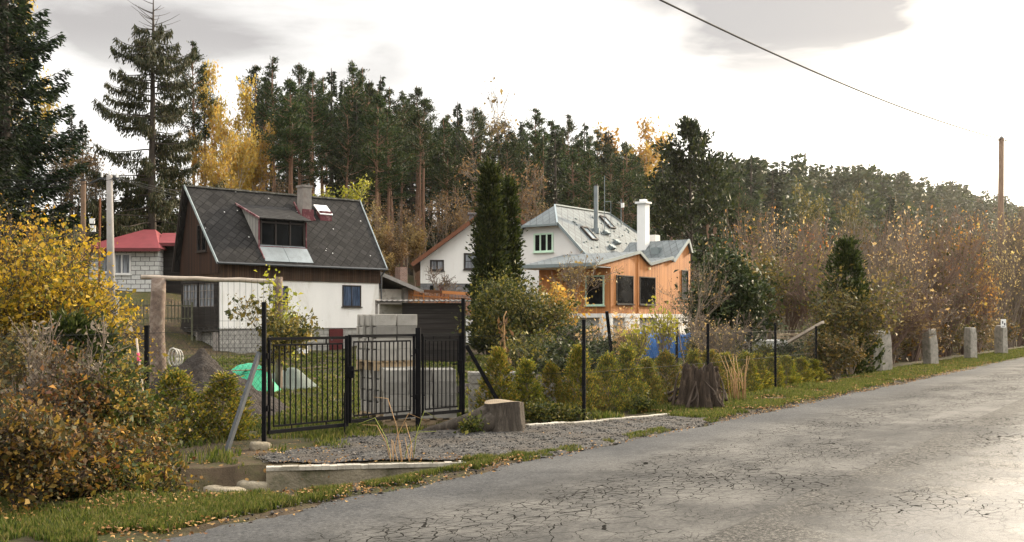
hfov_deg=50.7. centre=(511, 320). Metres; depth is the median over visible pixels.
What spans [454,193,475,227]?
bare tree
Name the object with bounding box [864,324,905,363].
bush
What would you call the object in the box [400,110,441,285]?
pine tree
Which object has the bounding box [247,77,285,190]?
pine tree
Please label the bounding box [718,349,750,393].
young conifer
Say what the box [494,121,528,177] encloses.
pine tree
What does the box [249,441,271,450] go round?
stone slab
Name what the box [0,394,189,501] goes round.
russet shrub
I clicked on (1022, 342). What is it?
thicket shrub
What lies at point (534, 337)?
garden bush
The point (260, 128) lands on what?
spruce tree
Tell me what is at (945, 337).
bush
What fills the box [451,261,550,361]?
leafy bush
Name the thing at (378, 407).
concrete block
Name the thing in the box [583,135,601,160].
pine tree
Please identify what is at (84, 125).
spruce tree
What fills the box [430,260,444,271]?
window
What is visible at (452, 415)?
concrete block
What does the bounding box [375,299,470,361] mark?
garden shed
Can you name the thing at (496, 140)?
spruce tree
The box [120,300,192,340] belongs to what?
picket fence
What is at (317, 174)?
pine tree
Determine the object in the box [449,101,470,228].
spruce tree
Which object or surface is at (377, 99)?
pine tree
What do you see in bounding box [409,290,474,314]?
larch fence
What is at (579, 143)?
pine tree
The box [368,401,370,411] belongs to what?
concrete block
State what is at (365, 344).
concrete block
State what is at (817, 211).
birch tree
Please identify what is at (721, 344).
bare shrub
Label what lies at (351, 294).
window
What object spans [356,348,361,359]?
concrete block
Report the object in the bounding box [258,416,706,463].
gravel drive
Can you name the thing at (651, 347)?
covered trailer
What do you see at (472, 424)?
weed clump
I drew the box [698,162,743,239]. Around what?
pine tree
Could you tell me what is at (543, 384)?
concrete block
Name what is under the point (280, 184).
bare tree
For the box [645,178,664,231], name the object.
pine tree
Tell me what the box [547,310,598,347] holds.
garden bush
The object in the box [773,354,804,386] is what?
young conifer
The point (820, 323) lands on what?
leaning pole
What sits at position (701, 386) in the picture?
rotten stump
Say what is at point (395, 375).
concrete block
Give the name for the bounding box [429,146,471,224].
pine tree
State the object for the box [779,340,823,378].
garden bush
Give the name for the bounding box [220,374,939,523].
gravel
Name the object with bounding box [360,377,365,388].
concrete block
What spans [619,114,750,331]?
pine tree
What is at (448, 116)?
pine tree
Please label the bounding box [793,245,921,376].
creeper
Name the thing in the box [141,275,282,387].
log frame
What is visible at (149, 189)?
overhead wire
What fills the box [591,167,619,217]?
pine tree
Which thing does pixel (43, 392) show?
russet shrub
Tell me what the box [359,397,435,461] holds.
reed stalks
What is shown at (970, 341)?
granite bollard
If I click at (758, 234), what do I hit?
thicket shrub
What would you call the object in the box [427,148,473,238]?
pine tree
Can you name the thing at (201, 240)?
window
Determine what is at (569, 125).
pine tree
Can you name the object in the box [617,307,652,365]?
tall perennial
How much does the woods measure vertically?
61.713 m
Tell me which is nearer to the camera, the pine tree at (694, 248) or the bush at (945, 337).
the bush at (945, 337)
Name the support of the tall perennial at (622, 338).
on the ground at (222, 473)
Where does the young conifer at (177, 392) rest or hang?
on the ground at (222, 473)
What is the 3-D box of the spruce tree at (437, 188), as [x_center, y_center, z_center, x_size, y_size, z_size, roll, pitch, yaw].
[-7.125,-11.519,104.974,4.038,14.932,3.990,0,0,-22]
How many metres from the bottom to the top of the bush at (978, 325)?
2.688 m
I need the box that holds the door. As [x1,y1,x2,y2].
[329,329,342,349]
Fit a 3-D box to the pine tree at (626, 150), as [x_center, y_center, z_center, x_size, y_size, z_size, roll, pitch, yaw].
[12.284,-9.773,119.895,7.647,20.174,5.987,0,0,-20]
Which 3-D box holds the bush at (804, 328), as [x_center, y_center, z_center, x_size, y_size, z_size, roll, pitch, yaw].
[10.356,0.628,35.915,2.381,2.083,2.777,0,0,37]
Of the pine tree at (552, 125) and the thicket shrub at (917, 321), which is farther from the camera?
the pine tree at (552, 125)
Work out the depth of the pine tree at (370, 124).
103.67 m
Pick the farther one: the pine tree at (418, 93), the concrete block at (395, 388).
the pine tree at (418, 93)
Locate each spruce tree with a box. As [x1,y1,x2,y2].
[0,0,48,265]
[0,0,103,267]
[58,109,80,221]
[68,120,92,214]
[80,194,117,265]
[88,155,103,236]
[106,188,147,236]
[132,176,172,231]
[146,181,178,233]
[251,86,278,191]
[263,103,285,191]
[271,78,297,190]
[294,104,318,195]
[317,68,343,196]
[328,185,337,197]
[333,80,354,193]
[334,182,344,195]
[338,96,374,229]
[348,94,398,261]
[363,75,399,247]
[382,172,408,251]
[393,97,429,273]
[393,116,436,274]
[421,125,453,247]
[425,204,436,251]
[436,198,457,242]
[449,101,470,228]
[467,145,481,212]
[492,134,507,168]
[515,120,532,207]
[525,156,545,218]
[537,128,570,211]
[579,121,598,207]
[600,130,618,204]
[631,153,644,198]
[652,160,669,237]
[680,163,705,287]
[743,158,764,246]
[756,167,792,312]
[880,196,898,258]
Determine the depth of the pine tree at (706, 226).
126.90 m
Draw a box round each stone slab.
[203,485,247,492]
[236,480,269,490]
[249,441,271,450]
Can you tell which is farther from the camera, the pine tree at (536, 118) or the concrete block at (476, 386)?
the pine tree at (536, 118)
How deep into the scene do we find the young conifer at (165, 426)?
13.58 m
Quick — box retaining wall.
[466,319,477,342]
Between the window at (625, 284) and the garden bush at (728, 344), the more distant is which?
the window at (625, 284)
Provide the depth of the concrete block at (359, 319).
17.87 m
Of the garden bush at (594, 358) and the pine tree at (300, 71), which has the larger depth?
the pine tree at (300, 71)
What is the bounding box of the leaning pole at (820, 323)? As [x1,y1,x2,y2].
[787,321,823,342]
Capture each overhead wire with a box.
[0,173,100,180]
[0,178,115,188]
[12,176,106,184]
[103,173,330,192]
[112,176,180,195]
[120,179,177,197]
[659,0,1000,138]
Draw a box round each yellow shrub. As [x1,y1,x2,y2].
[0,190,98,334]
[0,205,147,357]
[3,252,164,373]
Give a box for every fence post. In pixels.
[675,323,677,363]
[750,320,751,354]
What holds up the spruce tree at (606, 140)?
on the ground at (222, 473)
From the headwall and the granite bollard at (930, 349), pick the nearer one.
the headwall
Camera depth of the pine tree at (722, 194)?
134.20 m
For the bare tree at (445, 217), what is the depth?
88.33 m
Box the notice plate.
[1001,319,1005,351]
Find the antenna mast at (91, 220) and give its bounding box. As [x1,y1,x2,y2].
[89,198,100,280]
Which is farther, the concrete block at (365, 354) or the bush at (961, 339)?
the bush at (961, 339)
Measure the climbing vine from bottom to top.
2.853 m
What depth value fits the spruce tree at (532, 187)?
114.92 m
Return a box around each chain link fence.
[0,325,261,453]
[465,320,816,421]
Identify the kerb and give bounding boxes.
[525,413,669,426]
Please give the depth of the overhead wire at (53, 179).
48.76 m
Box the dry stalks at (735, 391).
[712,351,755,399]
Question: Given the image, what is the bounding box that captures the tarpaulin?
[232,363,280,391]
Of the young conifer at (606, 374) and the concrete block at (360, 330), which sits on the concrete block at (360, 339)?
the concrete block at (360, 330)
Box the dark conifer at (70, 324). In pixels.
[11,303,137,385]
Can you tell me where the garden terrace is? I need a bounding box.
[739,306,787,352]
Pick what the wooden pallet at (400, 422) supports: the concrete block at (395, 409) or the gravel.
the concrete block at (395, 409)
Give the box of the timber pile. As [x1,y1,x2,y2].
[777,334,808,344]
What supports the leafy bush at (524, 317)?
on the ground at (222, 473)
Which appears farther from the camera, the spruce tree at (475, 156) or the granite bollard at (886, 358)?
the spruce tree at (475, 156)
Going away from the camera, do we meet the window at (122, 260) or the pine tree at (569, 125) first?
the window at (122, 260)
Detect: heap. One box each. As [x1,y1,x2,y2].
[141,348,288,420]
[272,367,318,389]
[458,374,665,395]
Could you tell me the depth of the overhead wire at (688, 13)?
41.44 m
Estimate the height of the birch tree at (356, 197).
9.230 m
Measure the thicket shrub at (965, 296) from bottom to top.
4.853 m
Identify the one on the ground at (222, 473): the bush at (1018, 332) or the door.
the bush at (1018, 332)
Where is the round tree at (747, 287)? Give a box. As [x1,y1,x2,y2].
[664,226,788,353]
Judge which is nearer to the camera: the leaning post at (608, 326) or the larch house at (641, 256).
the leaning post at (608, 326)
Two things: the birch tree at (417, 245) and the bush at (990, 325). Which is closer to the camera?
the bush at (990, 325)
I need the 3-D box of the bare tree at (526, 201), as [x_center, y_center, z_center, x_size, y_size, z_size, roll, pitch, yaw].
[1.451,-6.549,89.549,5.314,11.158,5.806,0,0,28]
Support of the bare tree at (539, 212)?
on the ground at (222, 473)
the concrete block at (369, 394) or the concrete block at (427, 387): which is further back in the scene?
the concrete block at (369, 394)
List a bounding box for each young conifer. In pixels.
[150,408,177,446]
[151,364,229,444]
[180,370,261,440]
[465,345,519,409]
[509,356,550,418]
[533,359,575,410]
[556,340,604,410]
[570,373,612,411]
[593,349,632,412]
[606,343,650,410]
[628,357,665,404]
[651,349,681,403]
[678,347,702,386]
[699,349,735,395]
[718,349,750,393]
[729,349,770,392]
[741,352,774,388]
[759,353,792,387]
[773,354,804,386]
[790,357,819,383]
[803,358,830,382]
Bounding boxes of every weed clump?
[454,410,488,434]
[516,394,559,423]
[541,401,578,422]
[564,401,596,421]
[628,386,658,413]
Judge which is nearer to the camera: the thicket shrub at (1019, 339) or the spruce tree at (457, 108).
the thicket shrub at (1019, 339)
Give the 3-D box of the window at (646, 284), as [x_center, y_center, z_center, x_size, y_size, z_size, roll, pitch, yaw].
[7.559,-1.650,60.142,0.130,1.600,1.900,0,0,36]
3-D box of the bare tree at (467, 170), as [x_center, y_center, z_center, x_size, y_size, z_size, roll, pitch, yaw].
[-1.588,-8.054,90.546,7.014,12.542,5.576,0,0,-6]
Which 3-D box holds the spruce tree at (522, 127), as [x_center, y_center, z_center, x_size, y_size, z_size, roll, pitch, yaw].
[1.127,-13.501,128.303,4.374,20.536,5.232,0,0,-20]
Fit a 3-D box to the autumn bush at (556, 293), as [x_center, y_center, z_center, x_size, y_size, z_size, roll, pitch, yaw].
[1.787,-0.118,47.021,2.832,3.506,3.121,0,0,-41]
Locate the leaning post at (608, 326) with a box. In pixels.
[605,311,613,377]
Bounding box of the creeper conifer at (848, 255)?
[805,234,889,374]
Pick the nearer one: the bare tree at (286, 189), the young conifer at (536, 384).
the young conifer at (536, 384)
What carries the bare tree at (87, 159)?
on the ground at (222, 473)
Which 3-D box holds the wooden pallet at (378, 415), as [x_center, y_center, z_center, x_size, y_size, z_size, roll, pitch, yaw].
[-2.014,1.570,17.794,0.756,0.154,0.744,0,0,-33]
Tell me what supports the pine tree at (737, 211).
on the ground at (222, 473)
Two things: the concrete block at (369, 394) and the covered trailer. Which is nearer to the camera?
the concrete block at (369, 394)
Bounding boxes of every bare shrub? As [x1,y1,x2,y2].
[652,242,735,363]
[671,300,768,358]
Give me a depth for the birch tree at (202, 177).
81.43 m
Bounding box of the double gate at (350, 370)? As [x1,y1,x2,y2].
[262,302,420,441]
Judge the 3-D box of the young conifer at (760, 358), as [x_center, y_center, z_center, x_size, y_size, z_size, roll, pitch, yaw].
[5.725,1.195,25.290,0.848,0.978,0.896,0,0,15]
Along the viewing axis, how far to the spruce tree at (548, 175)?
101.22 m
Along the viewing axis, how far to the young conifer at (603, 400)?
18.81 m
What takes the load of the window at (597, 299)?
in the larch house at (641, 256)
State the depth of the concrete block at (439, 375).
16.57 m
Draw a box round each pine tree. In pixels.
[174,40,225,183]
[183,61,222,182]
[236,64,270,188]
[247,57,300,191]
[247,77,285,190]
[255,77,329,193]
[261,108,311,193]
[268,112,332,193]
[275,125,307,174]
[284,62,328,184]
[293,71,333,194]
[295,106,333,184]
[296,77,347,196]
[302,97,333,195]
[313,115,382,197]
[314,109,329,192]
[325,59,373,191]
[330,67,391,195]
[341,108,415,242]
[351,90,405,231]
[353,108,420,275]
[354,80,381,204]
[361,139,413,229]
[366,89,399,271]
[369,87,422,276]
[391,89,419,266]
[393,109,425,266]
[396,130,436,279]
[397,86,439,272]
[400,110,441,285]
[404,98,444,254]
[413,117,470,240]
[421,162,434,203]
[422,152,460,196]
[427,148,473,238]
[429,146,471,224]
[435,114,464,230]
[446,105,499,198]
[462,111,501,200]
[463,140,477,211]
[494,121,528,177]
[494,140,527,188]
[500,133,531,207]
[511,129,570,208]
[511,160,549,217]
[516,108,571,195]
[521,134,565,212]
[540,165,573,202]
[545,120,572,167]
[550,113,595,207]
[558,148,600,206]
[560,137,584,202]
[560,138,600,205]
[568,157,611,210]
[579,143,629,215]
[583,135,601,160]
[585,129,606,191]
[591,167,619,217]
[592,141,655,220]
[598,153,630,215]
[600,168,656,227]
[601,161,641,224]
[611,158,658,222]
[616,170,655,228]
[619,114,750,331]
[628,221,663,235]
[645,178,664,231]
[659,184,700,239]
[661,185,704,249]
[693,213,765,287]
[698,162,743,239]
[698,186,726,241]
[699,169,736,243]
[717,191,756,238]
[718,184,762,241]
[724,193,768,243]
[733,175,755,212]
[734,184,769,229]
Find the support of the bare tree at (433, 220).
on the ground at (222, 473)
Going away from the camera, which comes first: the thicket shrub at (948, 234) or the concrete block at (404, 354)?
the concrete block at (404, 354)
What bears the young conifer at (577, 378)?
on the ground at (222, 473)
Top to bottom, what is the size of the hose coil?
0.438 m
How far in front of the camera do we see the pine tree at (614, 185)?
133.42 m
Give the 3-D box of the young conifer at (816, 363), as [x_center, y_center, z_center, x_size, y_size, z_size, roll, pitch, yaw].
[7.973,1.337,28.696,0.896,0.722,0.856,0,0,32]
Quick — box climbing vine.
[250,264,308,387]
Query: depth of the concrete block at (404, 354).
17.57 m
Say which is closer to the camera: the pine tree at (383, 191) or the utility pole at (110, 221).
the utility pole at (110, 221)
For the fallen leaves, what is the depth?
10.79 m
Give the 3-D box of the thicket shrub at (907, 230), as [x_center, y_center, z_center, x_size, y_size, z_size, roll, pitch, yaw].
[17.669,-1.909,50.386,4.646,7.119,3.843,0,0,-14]
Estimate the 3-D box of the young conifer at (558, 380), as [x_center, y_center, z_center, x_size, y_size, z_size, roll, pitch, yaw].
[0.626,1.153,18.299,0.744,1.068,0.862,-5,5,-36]
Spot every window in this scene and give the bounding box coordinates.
[101,253,106,273]
[114,253,131,274]
[195,223,206,252]
[273,286,287,308]
[342,285,362,307]
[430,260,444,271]
[464,253,474,269]
[533,232,553,252]
[584,275,604,306]
[616,275,634,304]
[639,276,656,305]
[681,270,687,299]
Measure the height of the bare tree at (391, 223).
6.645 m
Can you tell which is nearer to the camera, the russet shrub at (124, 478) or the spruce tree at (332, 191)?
the russet shrub at (124, 478)
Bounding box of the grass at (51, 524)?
[0,347,1023,541]
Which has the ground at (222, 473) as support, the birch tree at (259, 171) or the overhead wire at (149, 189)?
the birch tree at (259, 171)
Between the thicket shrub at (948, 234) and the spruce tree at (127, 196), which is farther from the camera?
the spruce tree at (127, 196)
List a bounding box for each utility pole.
[90,173,119,345]
[995,136,1007,323]
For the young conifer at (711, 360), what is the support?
on the ground at (222, 473)
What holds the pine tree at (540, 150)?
on the ground at (222, 473)
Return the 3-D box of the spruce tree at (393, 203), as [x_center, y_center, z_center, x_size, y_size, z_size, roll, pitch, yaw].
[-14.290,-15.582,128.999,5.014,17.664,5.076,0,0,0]
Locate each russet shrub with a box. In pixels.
[0,311,136,399]
[0,326,130,430]
[0,358,120,500]
[0,380,106,516]
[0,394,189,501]
[38,337,198,465]
[50,426,161,500]
[111,411,208,493]
[138,443,197,494]
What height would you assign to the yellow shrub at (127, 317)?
3.101 m
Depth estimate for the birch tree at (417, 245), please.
79.81 m
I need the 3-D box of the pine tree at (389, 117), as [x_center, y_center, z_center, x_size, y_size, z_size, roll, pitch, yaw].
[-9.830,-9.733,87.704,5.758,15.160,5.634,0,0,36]
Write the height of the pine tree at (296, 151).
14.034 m
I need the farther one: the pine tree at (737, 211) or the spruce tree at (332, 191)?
the pine tree at (737, 211)
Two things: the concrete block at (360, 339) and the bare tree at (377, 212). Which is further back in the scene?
the bare tree at (377, 212)
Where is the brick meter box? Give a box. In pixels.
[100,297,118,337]
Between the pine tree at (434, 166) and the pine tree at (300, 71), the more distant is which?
the pine tree at (434, 166)
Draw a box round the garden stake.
[135,338,145,436]
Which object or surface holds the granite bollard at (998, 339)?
on the ground at (222, 473)
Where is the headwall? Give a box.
[266,460,465,494]
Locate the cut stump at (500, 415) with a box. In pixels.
[419,399,525,431]
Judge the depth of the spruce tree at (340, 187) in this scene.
90.75 m
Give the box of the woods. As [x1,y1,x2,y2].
[655,153,1023,314]
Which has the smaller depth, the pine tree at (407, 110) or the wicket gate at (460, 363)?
the wicket gate at (460, 363)
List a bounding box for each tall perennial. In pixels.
[573,305,650,354]
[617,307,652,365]
[644,295,679,374]
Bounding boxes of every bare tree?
[33,130,94,262]
[41,126,107,261]
[47,129,125,253]
[80,168,117,238]
[258,165,296,192]
[263,175,315,194]
[362,194,388,236]
[369,211,404,274]
[378,199,420,282]
[396,194,454,253]
[419,264,466,302]
[425,183,469,239]
[451,77,521,160]
[452,152,535,218]
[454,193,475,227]
[501,152,548,221]
[516,170,546,222]
[524,184,552,220]
[535,250,625,325]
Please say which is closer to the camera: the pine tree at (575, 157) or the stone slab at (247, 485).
the stone slab at (247, 485)
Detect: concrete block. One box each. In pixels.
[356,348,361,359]
[357,314,362,325]
[357,326,363,334]
[357,337,362,347]
[360,369,365,377]
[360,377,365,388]
[360,388,365,399]
[361,400,366,411]
[363,314,369,325]
[363,337,370,348]
[364,326,369,334]
[364,349,369,359]
[366,370,370,377]
[366,378,370,388]
[366,389,370,400]
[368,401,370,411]
[370,314,395,325]
[370,326,396,337]
[370,349,395,360]
[371,337,396,348]
[373,367,396,378]
[373,378,382,390]
[373,390,382,401]
[373,402,383,412]
[385,407,408,418]
[386,369,407,381]
[386,382,408,394]
[386,394,408,406]
[396,314,416,325]
[396,349,412,359]
[397,326,416,336]
[398,337,412,348]
[408,369,431,381]
[408,394,431,406]
[409,382,432,393]
[409,406,432,418]
[431,369,455,381]
[432,381,456,393]
[432,394,456,405]
[432,405,456,418]
[469,395,487,405]
[470,372,491,383]
[470,384,486,394]
[535,383,555,393]
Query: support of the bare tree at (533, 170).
on the ground at (222, 473)
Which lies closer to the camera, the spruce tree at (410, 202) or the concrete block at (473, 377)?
the concrete block at (473, 377)
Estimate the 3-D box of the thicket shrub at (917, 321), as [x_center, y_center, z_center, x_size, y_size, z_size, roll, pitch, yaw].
[13.527,-0.027,40.686,4.334,3.376,6.468,0,0,-28]
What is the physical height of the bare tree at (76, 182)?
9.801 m
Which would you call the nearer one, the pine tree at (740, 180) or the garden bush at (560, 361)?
the garden bush at (560, 361)
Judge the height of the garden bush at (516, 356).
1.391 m
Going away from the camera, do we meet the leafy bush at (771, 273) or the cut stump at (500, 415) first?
the cut stump at (500, 415)
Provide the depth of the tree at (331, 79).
102.87 m
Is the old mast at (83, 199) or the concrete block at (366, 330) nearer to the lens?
the concrete block at (366, 330)
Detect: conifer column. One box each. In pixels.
[463,154,517,354]
[499,169,529,347]
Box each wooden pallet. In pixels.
[356,360,412,370]
[359,411,383,420]
[382,415,452,425]
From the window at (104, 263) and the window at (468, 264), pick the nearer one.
the window at (104, 263)
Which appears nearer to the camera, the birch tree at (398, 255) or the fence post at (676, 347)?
the fence post at (676, 347)
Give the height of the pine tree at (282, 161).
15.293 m
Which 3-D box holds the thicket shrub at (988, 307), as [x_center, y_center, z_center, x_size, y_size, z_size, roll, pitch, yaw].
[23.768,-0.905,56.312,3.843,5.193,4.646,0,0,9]
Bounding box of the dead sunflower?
[497,311,513,362]
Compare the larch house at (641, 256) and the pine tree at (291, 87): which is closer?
the larch house at (641, 256)
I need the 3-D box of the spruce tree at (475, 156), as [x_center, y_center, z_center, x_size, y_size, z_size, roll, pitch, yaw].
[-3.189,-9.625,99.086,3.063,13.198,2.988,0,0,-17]
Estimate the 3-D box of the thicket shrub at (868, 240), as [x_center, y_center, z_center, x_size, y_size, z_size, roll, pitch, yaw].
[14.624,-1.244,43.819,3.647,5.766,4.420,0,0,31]
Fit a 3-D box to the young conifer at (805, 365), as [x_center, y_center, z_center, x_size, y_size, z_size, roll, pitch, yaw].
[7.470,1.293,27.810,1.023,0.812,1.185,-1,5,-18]
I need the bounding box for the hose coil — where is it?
[168,348,182,365]
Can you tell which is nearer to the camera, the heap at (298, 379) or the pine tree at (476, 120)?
the heap at (298, 379)
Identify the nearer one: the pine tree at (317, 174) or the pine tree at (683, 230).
the pine tree at (317, 174)
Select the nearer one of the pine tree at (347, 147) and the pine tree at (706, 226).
the pine tree at (347, 147)
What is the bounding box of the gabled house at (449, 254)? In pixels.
[411,212,525,315]
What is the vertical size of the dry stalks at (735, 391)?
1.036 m
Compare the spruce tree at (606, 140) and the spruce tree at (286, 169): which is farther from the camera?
the spruce tree at (606, 140)
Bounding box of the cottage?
[171,184,432,352]
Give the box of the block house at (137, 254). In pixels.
[79,230,180,293]
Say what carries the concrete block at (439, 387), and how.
on the concrete block at (439, 399)
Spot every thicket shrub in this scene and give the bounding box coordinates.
[717,225,833,339]
[718,205,777,336]
[741,207,811,338]
[771,240,835,333]
[779,210,850,322]
[782,214,838,346]
[783,277,961,363]
[823,216,917,304]
[858,200,965,363]
[861,209,942,355]
[862,214,984,360]
[865,258,972,360]
[899,201,993,341]
[904,215,992,355]
[937,254,993,356]
[941,257,1016,352]
[946,210,1023,354]
[963,215,1023,349]
[986,206,1023,347]
[986,222,1023,347]
[989,212,1023,345]
[1004,293,1023,346]
[1011,201,1023,235]
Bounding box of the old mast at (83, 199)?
[80,179,86,281]
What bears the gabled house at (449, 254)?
on the ground at (222, 473)
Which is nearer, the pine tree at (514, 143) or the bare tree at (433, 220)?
the bare tree at (433, 220)
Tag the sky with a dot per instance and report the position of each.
(960, 63)
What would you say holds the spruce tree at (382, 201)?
on the ground at (222, 473)
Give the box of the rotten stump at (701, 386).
[667,362,727,408]
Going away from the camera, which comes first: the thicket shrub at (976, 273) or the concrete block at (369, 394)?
the concrete block at (369, 394)
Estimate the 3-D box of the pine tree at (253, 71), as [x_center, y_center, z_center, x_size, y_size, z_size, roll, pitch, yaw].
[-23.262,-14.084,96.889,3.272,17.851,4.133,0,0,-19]
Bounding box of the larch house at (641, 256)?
[519,176,692,343]
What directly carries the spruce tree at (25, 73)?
on the ground at (222, 473)
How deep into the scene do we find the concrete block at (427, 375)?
16.51 m
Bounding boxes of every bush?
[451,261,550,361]
[459,277,594,363]
[498,337,551,373]
[506,323,567,370]
[532,277,591,338]
[533,343,575,376]
[536,331,579,361]
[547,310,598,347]
[564,342,610,381]
[566,328,620,358]
[581,325,645,357]
[678,243,795,336]
[678,330,703,364]
[698,321,748,366]
[746,337,773,362]
[769,335,809,362]
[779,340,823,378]
[794,327,872,379]
[795,313,842,350]
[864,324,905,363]
[872,301,934,362]
[895,326,919,360]
[900,310,948,358]
[901,307,958,356]
[939,306,975,354]
[939,323,975,353]
[952,312,994,352]
[953,292,999,350]
[979,315,1007,349]
[985,307,1022,348]
[995,316,1023,345]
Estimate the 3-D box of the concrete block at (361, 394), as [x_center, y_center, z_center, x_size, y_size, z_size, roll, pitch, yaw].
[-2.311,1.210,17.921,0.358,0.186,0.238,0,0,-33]
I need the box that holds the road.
[158,358,1023,541]
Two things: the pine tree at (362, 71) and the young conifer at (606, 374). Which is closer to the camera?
the young conifer at (606, 374)
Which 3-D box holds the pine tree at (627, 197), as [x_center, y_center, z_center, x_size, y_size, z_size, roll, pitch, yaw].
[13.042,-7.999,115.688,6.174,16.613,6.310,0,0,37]
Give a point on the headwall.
(282, 477)
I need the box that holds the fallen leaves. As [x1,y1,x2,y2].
[0,360,997,541]
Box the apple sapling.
[224,290,323,395]
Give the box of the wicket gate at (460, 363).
[421,298,464,415]
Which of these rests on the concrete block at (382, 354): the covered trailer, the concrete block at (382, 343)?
the concrete block at (382, 343)
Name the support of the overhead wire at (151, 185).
attached to the utility pole at (110, 221)
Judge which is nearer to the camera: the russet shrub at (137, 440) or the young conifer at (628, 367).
the russet shrub at (137, 440)
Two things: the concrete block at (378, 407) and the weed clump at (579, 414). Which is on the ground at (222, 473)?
the weed clump at (579, 414)
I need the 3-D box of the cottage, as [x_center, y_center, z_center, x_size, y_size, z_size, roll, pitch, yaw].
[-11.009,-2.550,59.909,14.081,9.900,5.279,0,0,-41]
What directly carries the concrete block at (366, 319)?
on the concrete block at (366, 330)
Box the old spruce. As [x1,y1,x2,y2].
[69,0,225,237]
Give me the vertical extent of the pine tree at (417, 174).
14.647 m
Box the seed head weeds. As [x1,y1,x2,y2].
[1,310,132,411]
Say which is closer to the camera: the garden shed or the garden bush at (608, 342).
the garden bush at (608, 342)
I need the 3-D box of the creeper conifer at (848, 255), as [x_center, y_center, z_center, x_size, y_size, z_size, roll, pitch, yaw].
[10.260,-0.398,33.066,2.549,4.502,2.356,0,0,0]
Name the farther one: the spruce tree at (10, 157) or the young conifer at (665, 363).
the spruce tree at (10, 157)
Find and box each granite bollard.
[873,330,891,370]
[922,329,938,363]
[964,327,976,357]
[994,325,1007,352]
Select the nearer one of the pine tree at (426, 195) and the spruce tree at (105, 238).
the spruce tree at (105, 238)
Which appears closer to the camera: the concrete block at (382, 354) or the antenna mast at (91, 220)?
the concrete block at (382, 354)
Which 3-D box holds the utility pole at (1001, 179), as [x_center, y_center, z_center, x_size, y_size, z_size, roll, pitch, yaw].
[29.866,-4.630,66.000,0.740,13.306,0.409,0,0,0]
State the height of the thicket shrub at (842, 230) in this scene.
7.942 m
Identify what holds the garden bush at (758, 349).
on the ground at (222, 473)
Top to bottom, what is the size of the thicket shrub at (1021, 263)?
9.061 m
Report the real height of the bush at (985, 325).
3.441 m
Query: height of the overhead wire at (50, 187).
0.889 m
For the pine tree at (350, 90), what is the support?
on the ground at (222, 473)
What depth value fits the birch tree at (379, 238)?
78.05 m
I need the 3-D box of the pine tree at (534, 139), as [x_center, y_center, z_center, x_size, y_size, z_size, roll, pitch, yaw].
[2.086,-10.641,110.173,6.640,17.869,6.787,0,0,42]
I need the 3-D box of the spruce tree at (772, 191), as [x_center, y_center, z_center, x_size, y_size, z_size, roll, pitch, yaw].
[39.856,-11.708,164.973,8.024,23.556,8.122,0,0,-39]
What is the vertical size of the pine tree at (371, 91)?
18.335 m
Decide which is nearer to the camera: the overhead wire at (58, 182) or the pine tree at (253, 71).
the overhead wire at (58, 182)
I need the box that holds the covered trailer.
[640,332,690,357]
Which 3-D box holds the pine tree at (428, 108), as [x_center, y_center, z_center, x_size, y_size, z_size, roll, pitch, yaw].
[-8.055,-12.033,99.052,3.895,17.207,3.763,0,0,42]
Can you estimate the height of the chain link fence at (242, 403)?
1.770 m
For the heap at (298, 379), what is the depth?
24.80 m
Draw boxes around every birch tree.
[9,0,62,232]
[176,118,221,185]
[197,59,260,190]
[199,124,239,188]
[212,92,260,189]
[245,121,276,190]
[312,173,374,202]
[373,220,392,250]
[380,224,409,277]
[380,250,395,273]
[395,220,427,298]
[444,211,467,235]
[592,115,663,201]
[620,120,676,187]
[787,174,826,267]
[836,183,874,248]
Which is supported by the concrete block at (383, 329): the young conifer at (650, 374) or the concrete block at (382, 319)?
the concrete block at (382, 319)
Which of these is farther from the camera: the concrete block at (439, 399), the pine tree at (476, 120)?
the pine tree at (476, 120)
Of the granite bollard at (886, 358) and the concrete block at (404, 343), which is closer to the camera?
the concrete block at (404, 343)
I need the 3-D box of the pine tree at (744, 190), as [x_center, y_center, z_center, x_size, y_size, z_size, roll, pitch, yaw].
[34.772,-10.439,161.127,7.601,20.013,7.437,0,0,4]
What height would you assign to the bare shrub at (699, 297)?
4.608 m
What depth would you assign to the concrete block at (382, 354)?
17.40 m
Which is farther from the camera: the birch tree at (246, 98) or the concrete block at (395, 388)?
the birch tree at (246, 98)
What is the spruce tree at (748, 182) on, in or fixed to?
on the ground at (222, 473)
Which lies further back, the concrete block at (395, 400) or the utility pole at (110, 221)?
the utility pole at (110, 221)
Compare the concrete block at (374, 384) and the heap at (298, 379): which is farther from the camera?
the heap at (298, 379)
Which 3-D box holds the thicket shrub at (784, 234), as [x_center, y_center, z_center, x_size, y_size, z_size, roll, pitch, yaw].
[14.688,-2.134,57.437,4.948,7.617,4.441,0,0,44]
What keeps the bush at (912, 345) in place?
on the ground at (222, 473)
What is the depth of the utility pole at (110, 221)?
49.87 m
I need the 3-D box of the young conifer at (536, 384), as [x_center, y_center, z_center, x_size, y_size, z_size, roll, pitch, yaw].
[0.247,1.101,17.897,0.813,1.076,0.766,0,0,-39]
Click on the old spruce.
(160, 113)
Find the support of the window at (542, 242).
in the larch house at (641, 256)
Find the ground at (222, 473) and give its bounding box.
[0,215,1023,541]
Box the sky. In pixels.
[9,0,1023,225]
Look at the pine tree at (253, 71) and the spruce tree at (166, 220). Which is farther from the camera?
the pine tree at (253, 71)

